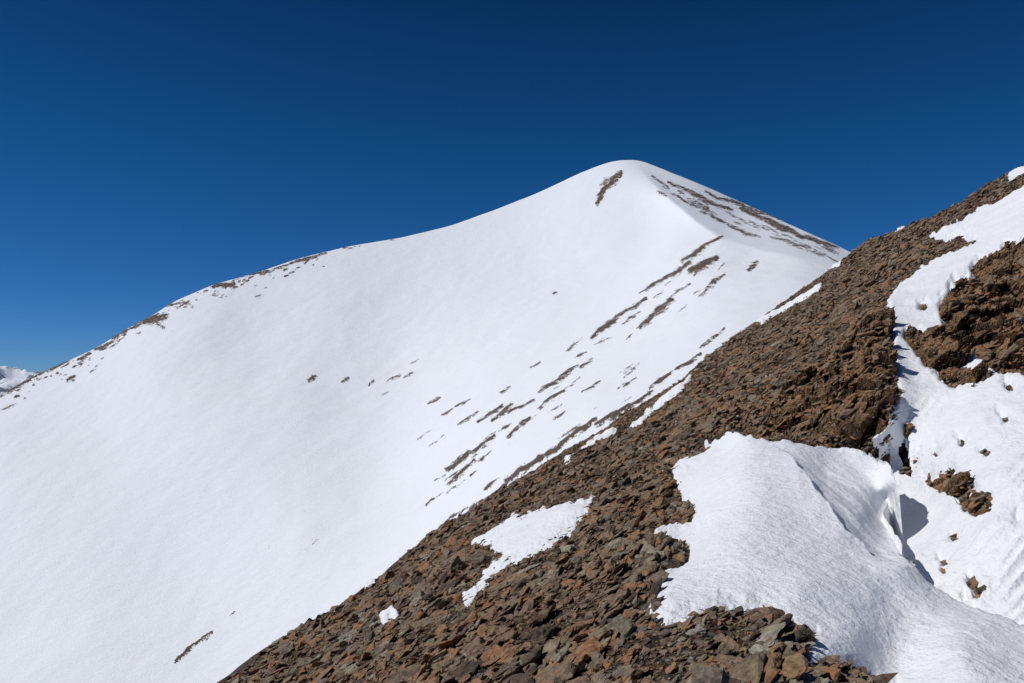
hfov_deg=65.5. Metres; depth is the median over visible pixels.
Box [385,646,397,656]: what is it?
rock
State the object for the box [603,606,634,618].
rock
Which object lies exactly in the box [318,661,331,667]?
rock
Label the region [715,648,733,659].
rock
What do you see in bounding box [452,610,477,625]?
rock
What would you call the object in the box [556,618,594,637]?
rock
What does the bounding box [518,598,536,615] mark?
rock
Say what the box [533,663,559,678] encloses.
rock
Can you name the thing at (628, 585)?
rock
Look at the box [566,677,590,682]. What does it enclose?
rock
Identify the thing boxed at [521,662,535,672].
rock
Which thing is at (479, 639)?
rock
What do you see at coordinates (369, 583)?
snow patch
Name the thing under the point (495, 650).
rock
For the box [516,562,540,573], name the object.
rock
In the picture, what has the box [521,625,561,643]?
rock
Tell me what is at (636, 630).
rock
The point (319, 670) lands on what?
rock
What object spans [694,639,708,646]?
rock
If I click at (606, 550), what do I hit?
rock
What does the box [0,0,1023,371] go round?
sky
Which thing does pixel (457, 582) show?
rock
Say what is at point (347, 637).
rock
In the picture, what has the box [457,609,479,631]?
rock
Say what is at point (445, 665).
rock
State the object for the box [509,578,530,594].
rock
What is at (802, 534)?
snow drift
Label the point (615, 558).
rock
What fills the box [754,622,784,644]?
rock
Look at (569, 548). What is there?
rock
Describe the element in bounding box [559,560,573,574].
rock
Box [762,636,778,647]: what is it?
rock
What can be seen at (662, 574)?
rock
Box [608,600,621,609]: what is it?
rock
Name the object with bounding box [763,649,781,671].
rock
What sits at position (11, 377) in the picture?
distant mountains
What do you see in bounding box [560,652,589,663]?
rock
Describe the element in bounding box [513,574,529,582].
rock
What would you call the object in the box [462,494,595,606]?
snow patch
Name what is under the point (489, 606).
rock
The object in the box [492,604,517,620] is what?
rock
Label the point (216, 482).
snow mountain
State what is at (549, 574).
rock
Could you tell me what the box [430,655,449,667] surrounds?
rock
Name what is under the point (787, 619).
rock
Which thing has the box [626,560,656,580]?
rock
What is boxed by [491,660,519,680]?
rock
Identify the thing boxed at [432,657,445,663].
rock
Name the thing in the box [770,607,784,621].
rock
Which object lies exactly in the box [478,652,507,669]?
rock
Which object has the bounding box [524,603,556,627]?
rock
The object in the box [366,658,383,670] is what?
rock
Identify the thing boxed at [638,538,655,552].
rock
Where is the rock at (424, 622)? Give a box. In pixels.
[416,618,434,626]
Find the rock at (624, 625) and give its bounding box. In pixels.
[611,614,635,638]
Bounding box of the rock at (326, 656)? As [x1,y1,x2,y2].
[319,651,331,661]
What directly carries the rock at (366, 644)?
on the rock
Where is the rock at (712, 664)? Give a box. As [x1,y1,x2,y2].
[708,662,719,667]
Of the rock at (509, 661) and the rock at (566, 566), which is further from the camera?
the rock at (566, 566)
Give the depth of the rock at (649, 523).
11.71 m
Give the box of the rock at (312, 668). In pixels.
[306,665,319,674]
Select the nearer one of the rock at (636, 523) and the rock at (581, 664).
the rock at (581, 664)
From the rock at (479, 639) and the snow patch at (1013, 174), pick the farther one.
the snow patch at (1013, 174)
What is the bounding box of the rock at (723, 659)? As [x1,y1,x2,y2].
[717,655,741,663]
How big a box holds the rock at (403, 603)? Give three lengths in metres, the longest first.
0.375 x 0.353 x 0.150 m
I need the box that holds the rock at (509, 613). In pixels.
[497,611,519,617]
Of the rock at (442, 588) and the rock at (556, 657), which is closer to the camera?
the rock at (556, 657)
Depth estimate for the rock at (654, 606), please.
6.93 m
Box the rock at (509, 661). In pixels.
[494,656,519,671]
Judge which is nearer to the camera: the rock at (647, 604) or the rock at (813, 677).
the rock at (813, 677)
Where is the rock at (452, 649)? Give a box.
[443,647,456,656]
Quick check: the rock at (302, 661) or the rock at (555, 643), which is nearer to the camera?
the rock at (555, 643)
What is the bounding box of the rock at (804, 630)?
[792,622,811,641]
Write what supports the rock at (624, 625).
on the scree
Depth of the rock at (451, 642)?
7.90 m
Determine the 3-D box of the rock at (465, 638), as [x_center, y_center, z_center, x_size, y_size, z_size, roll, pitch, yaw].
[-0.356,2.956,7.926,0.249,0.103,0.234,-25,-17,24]
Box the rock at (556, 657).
[549,645,569,663]
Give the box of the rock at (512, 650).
[489,644,517,666]
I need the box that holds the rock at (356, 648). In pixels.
[342,643,361,655]
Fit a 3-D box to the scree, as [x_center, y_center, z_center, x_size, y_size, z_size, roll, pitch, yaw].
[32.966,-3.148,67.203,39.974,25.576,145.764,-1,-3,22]
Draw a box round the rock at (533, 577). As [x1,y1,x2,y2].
[527,573,538,580]
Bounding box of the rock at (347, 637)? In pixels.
[339,628,362,641]
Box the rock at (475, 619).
[471,611,496,622]
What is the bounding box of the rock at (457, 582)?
[440,579,459,592]
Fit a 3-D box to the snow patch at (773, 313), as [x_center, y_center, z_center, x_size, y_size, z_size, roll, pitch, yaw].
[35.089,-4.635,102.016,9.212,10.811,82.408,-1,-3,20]
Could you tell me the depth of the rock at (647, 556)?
8.77 m
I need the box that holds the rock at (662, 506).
[655,503,668,511]
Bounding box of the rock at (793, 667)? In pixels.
[779,651,806,682]
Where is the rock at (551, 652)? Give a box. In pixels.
[542,648,556,662]
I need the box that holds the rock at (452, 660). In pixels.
[425,655,463,672]
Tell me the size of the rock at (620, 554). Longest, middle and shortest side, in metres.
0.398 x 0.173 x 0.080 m
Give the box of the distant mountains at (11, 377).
[0,366,40,394]
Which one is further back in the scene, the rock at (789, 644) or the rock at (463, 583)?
the rock at (463, 583)
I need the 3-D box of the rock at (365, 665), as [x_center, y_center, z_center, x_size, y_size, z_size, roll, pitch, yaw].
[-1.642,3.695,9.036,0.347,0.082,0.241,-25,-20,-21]
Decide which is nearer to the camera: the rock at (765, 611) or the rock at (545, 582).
the rock at (765, 611)
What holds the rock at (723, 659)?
on the scree
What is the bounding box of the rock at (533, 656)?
[519,645,542,669]
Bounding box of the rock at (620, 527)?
[615,524,625,529]
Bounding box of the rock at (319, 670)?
[313,668,324,673]
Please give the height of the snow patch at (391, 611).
0.582 m
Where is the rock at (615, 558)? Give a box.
[603,554,618,566]
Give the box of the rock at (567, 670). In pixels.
[533,660,577,682]
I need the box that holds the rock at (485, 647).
[480,645,500,650]
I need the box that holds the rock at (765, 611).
[744,606,783,617]
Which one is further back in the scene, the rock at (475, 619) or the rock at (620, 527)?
the rock at (620, 527)
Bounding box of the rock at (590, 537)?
[574,535,593,547]
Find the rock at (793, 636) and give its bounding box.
[784,631,799,642]
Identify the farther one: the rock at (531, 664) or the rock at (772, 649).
the rock at (531, 664)
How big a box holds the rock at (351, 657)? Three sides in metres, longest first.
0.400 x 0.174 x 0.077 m
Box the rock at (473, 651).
[460,644,483,659]
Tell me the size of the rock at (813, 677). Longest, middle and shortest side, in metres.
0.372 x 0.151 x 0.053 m
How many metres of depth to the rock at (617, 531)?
11.29 m
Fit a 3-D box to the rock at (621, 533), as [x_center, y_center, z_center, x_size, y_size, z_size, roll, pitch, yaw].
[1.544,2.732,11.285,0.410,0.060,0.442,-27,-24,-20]
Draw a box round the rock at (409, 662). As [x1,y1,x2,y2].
[396,659,415,669]
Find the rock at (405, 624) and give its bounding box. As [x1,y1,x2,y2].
[402,621,410,629]
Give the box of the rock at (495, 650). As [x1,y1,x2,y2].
[477,645,502,660]
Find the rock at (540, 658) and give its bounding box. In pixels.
[536,653,546,662]
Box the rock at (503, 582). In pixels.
[492,578,508,588]
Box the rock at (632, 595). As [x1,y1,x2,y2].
[629,592,637,600]
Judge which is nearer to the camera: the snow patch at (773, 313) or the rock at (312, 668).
the rock at (312, 668)
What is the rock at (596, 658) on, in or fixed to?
on the rocky ridge
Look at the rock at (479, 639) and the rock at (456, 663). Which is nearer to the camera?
the rock at (456, 663)
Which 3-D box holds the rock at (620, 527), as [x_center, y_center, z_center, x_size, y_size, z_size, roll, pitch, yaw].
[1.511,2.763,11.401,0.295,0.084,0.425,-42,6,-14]
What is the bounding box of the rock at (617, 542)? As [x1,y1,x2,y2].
[601,537,630,550]
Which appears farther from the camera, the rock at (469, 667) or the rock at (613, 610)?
the rock at (613, 610)
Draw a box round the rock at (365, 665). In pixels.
[354,656,378,672]
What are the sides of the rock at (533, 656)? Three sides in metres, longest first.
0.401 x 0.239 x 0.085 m
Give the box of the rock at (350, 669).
[344,663,359,673]
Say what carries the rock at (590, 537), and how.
on the scree
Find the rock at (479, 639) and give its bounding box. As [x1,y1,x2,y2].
[462,635,484,652]
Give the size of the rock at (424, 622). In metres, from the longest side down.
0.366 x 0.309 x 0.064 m
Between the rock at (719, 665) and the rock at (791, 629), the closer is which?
the rock at (719, 665)
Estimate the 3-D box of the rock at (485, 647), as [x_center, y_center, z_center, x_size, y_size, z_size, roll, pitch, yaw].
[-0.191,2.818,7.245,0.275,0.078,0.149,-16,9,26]
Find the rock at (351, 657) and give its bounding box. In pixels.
[347,655,355,660]
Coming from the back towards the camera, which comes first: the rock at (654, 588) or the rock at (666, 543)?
the rock at (666, 543)
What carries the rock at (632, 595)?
on the scree
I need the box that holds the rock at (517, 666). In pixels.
[491,665,521,682]
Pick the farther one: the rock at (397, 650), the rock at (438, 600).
the rock at (438, 600)
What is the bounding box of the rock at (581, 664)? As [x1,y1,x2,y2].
[578,660,584,668]
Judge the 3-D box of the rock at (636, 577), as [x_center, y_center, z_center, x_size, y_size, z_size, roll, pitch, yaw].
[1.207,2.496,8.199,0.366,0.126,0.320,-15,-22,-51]
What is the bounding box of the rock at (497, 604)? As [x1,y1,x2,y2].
[492,600,502,609]
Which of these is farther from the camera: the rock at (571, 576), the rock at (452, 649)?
the rock at (571, 576)
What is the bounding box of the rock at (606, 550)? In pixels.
[598,546,610,555]
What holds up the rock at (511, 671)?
on the scree
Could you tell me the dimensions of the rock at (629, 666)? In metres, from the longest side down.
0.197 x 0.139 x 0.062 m
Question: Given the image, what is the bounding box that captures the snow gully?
[872,185,1023,682]
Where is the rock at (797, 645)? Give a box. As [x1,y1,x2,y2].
[790,642,801,649]
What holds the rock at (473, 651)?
on the scree
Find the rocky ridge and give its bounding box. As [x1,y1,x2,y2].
[217,174,1023,682]
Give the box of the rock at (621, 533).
[613,525,632,537]
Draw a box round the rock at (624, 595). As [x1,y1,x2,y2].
[606,588,632,605]
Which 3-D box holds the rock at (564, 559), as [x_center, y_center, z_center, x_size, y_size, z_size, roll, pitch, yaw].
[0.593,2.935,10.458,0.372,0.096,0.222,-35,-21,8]
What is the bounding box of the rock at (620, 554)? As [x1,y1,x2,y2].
[607,551,624,560]
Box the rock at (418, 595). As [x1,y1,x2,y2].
[409,590,425,606]
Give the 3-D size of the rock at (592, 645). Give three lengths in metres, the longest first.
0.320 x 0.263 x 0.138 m
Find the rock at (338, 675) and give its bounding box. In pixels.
[334,670,345,679]
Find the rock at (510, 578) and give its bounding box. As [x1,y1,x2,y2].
[507,573,520,582]
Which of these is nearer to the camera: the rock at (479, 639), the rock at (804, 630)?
the rock at (804, 630)
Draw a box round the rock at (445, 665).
[432,661,451,670]
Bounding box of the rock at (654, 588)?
[646,578,662,598]
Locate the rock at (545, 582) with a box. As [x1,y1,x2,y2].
[531,577,556,592]
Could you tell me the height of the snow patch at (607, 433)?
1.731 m
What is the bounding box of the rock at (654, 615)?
[649,612,658,621]
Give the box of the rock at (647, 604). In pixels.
[641,596,662,610]
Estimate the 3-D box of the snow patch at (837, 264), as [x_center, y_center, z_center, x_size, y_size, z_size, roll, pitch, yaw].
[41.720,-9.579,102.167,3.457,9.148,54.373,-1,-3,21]
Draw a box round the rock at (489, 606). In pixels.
[479,602,494,612]
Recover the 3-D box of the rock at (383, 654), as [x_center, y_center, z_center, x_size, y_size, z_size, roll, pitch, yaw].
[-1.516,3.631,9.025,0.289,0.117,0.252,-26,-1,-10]
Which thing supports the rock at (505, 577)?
on the rocky ridge
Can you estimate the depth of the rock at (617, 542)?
10.37 m
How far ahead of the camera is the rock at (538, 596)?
8.63 m
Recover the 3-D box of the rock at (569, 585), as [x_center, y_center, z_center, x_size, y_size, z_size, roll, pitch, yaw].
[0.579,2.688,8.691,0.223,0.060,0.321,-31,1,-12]
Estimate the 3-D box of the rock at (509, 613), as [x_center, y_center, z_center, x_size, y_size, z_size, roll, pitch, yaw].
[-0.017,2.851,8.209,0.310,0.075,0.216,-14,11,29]
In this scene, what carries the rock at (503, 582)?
on the rocky ridge
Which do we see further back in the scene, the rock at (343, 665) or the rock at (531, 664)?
the rock at (343, 665)
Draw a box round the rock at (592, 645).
[572,636,602,655]
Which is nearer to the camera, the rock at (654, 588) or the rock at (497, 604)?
the rock at (654, 588)
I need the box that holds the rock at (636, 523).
[631,519,639,527]
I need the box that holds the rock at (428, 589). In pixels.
[425,586,432,592]
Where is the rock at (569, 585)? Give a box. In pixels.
[560,580,572,590]
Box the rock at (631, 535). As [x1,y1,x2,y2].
[622,530,639,538]
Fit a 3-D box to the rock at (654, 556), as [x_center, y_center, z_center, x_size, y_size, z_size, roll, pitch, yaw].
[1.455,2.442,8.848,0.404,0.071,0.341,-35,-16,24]
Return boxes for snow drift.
[647,431,1023,682]
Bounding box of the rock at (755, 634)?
[748,630,760,640]
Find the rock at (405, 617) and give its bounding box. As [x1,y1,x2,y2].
[398,612,412,624]
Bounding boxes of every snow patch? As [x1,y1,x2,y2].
[365,579,374,587]
[379,605,398,624]
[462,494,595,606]
[564,427,616,464]
[630,375,690,427]
[756,283,821,324]
[829,260,840,268]
[1008,166,1023,180]
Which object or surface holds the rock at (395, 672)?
on the rocky ridge
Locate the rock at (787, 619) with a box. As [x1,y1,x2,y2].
[760,614,793,630]
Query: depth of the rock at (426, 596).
11.86 m
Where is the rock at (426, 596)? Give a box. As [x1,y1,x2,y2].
[417,590,438,602]
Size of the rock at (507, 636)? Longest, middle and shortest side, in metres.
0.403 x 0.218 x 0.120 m
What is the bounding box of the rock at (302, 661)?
[298,656,312,665]
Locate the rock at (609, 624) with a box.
[580,620,613,640]
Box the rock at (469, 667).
[453,659,477,682]
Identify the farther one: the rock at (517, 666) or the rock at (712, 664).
the rock at (517, 666)
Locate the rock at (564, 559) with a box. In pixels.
[556,555,568,564]
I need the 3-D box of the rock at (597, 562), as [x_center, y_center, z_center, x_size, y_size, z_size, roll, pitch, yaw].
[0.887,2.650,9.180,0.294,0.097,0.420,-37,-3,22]
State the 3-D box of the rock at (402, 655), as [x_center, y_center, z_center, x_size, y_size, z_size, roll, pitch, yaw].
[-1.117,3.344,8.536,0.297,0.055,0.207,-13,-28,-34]
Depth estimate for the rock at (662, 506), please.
12.68 m
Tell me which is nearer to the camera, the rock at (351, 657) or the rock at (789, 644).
the rock at (789, 644)
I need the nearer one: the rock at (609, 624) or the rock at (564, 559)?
the rock at (609, 624)
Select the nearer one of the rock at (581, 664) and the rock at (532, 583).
the rock at (581, 664)
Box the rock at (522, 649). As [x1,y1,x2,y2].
[518,646,525,654]
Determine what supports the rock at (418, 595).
on the rocky ridge
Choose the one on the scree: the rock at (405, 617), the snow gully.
the rock at (405, 617)
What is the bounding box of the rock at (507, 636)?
[492,629,517,645]
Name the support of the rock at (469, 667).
on the rocky ridge
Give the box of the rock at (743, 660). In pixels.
[735,651,766,670]
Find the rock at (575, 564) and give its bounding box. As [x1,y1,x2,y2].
[571,561,578,568]
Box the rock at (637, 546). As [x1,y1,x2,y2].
[629,544,640,551]
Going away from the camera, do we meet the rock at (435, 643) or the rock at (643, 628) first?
the rock at (643, 628)
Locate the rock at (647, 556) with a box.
[642,553,652,560]
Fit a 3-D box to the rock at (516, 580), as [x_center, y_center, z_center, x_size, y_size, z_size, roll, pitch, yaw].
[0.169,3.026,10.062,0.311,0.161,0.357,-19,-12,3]
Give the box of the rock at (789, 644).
[781,640,793,652]
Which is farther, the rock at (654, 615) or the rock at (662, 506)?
the rock at (662, 506)
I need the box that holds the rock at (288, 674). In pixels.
[282,667,300,677]
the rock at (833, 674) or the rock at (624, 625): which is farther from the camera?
the rock at (624, 625)
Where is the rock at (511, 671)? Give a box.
[497,665,518,682]
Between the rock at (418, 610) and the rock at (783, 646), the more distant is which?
the rock at (418, 610)
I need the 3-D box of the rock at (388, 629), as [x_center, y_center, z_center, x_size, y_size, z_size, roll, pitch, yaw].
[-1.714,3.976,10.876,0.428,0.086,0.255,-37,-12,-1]
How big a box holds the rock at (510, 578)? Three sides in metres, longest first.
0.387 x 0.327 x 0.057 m
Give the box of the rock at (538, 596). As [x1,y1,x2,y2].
[523,592,544,605]
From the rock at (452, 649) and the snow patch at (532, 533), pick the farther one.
the snow patch at (532, 533)
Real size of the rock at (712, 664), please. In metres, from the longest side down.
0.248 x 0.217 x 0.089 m
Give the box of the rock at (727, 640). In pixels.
[713,634,739,649]
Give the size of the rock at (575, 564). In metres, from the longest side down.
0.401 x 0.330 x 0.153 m
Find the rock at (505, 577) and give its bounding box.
[499,573,510,580]
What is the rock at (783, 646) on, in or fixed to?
on the rock at (771, 633)
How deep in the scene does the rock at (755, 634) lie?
5.78 m
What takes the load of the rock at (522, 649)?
on the scree
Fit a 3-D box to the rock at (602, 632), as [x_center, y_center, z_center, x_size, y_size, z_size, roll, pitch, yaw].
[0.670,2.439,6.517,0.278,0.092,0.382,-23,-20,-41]
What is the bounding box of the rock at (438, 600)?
[423,597,441,612]
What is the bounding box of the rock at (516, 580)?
[514,572,533,583]
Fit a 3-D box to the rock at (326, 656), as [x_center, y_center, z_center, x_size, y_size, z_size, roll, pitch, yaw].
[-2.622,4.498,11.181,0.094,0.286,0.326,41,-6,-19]
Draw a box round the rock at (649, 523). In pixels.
[645,521,655,526]
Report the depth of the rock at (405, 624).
10.37 m
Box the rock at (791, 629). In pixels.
[785,625,796,632]
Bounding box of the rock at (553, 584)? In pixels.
[540,578,563,592]
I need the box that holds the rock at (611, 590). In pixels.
[598,584,620,597]
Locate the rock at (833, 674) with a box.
[822,666,841,681]
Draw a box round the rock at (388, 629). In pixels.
[382,622,398,634]
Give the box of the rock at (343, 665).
[333,662,348,672]
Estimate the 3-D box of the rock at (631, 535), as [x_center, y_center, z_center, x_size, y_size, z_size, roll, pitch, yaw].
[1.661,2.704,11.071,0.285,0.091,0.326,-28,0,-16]
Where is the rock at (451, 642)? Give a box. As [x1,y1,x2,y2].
[437,633,464,649]
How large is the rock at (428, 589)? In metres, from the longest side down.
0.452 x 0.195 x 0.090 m
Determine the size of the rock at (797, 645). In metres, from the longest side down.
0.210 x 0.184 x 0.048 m
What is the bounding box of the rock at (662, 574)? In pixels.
[646,570,669,583]
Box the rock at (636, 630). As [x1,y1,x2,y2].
[630,626,642,637]
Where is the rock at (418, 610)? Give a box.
[410,607,421,616]
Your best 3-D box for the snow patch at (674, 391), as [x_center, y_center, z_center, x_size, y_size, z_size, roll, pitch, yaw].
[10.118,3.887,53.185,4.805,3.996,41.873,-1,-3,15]
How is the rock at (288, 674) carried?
on the scree
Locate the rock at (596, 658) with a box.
[585,650,603,665]
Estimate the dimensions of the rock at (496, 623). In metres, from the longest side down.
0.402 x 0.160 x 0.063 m
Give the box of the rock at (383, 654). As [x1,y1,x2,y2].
[379,648,387,657]
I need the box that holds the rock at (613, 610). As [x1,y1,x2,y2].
[601,598,629,619]
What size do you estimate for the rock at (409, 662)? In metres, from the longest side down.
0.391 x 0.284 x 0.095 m
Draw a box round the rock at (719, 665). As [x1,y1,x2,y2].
[682,663,734,682]
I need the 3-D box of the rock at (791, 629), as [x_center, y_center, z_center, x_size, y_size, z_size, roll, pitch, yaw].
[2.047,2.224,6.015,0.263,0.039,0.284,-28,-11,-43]
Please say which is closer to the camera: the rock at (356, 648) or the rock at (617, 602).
the rock at (617, 602)
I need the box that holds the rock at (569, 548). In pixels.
[559,544,574,552]
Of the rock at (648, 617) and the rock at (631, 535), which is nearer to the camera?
the rock at (648, 617)
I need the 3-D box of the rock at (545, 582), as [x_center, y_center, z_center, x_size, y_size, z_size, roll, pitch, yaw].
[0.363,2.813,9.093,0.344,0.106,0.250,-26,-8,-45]
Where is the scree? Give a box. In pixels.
[219,173,1023,682]
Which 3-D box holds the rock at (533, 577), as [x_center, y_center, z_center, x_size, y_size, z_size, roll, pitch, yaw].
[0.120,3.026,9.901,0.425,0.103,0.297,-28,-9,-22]
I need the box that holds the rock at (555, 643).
[543,637,560,653]
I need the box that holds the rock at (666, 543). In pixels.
[658,538,672,550]
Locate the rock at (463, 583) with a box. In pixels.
[447,581,465,593]
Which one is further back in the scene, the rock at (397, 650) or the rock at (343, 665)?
the rock at (343, 665)
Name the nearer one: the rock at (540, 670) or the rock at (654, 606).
the rock at (540, 670)
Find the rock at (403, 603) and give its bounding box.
[399,601,407,607]
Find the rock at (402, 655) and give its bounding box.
[397,648,415,659]
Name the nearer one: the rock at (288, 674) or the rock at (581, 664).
the rock at (581, 664)
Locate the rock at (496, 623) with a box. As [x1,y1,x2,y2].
[491,620,502,625]
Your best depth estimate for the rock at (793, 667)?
4.88 m
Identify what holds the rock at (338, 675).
on the rocky ridge
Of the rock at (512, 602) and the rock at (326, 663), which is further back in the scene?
the rock at (326, 663)
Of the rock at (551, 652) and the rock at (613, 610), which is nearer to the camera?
the rock at (551, 652)
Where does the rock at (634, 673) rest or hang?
on the scree
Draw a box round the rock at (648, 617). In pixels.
[637,611,652,625]
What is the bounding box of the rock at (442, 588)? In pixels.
[437,582,452,592]
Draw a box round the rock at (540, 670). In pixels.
[534,661,548,674]
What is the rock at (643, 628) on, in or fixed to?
on the rocky ridge
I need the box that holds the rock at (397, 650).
[384,644,410,658]
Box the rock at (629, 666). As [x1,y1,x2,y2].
[613,664,632,673]
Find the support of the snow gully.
on the rocky ridge
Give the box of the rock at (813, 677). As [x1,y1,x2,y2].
[805,671,815,679]
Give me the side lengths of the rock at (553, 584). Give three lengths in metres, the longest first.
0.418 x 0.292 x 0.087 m
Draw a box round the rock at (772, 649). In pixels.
[768,645,779,652]
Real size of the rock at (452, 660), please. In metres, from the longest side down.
0.402 x 0.218 x 0.126 m
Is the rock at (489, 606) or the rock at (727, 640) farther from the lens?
the rock at (489, 606)
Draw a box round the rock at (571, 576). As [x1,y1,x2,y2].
[563,573,575,579]
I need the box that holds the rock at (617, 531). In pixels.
[607,527,623,537]
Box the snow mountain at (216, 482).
[0,160,850,682]
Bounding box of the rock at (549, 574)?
[543,569,559,578]
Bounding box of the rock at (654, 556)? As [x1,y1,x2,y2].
[641,552,658,564]
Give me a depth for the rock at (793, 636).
5.83 m
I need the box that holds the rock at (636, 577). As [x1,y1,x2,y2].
[623,570,641,583]
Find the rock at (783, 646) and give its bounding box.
[769,642,786,651]
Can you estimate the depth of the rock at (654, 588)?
7.58 m
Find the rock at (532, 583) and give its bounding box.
[525,577,546,588]
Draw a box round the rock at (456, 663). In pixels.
[449,660,460,670]
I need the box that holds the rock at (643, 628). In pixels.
[637,620,654,633]
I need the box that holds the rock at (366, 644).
[354,636,373,654]
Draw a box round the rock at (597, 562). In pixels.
[580,556,602,571]
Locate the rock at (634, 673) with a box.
[622,667,644,681]
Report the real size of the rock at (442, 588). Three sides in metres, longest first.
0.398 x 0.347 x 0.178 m
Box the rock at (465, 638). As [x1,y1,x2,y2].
[463,635,477,645]
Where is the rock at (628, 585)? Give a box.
[621,582,637,589]
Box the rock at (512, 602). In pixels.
[502,598,525,609]
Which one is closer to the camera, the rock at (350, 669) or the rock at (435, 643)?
the rock at (435, 643)
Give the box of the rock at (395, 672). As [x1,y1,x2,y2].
[386,663,414,677]
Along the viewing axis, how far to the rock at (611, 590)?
7.79 m
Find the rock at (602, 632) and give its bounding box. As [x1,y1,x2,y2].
[585,626,613,641]
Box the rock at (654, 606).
[642,600,660,616]
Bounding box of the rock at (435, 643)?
[421,635,443,652]
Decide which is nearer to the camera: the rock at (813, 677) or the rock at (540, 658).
the rock at (813, 677)

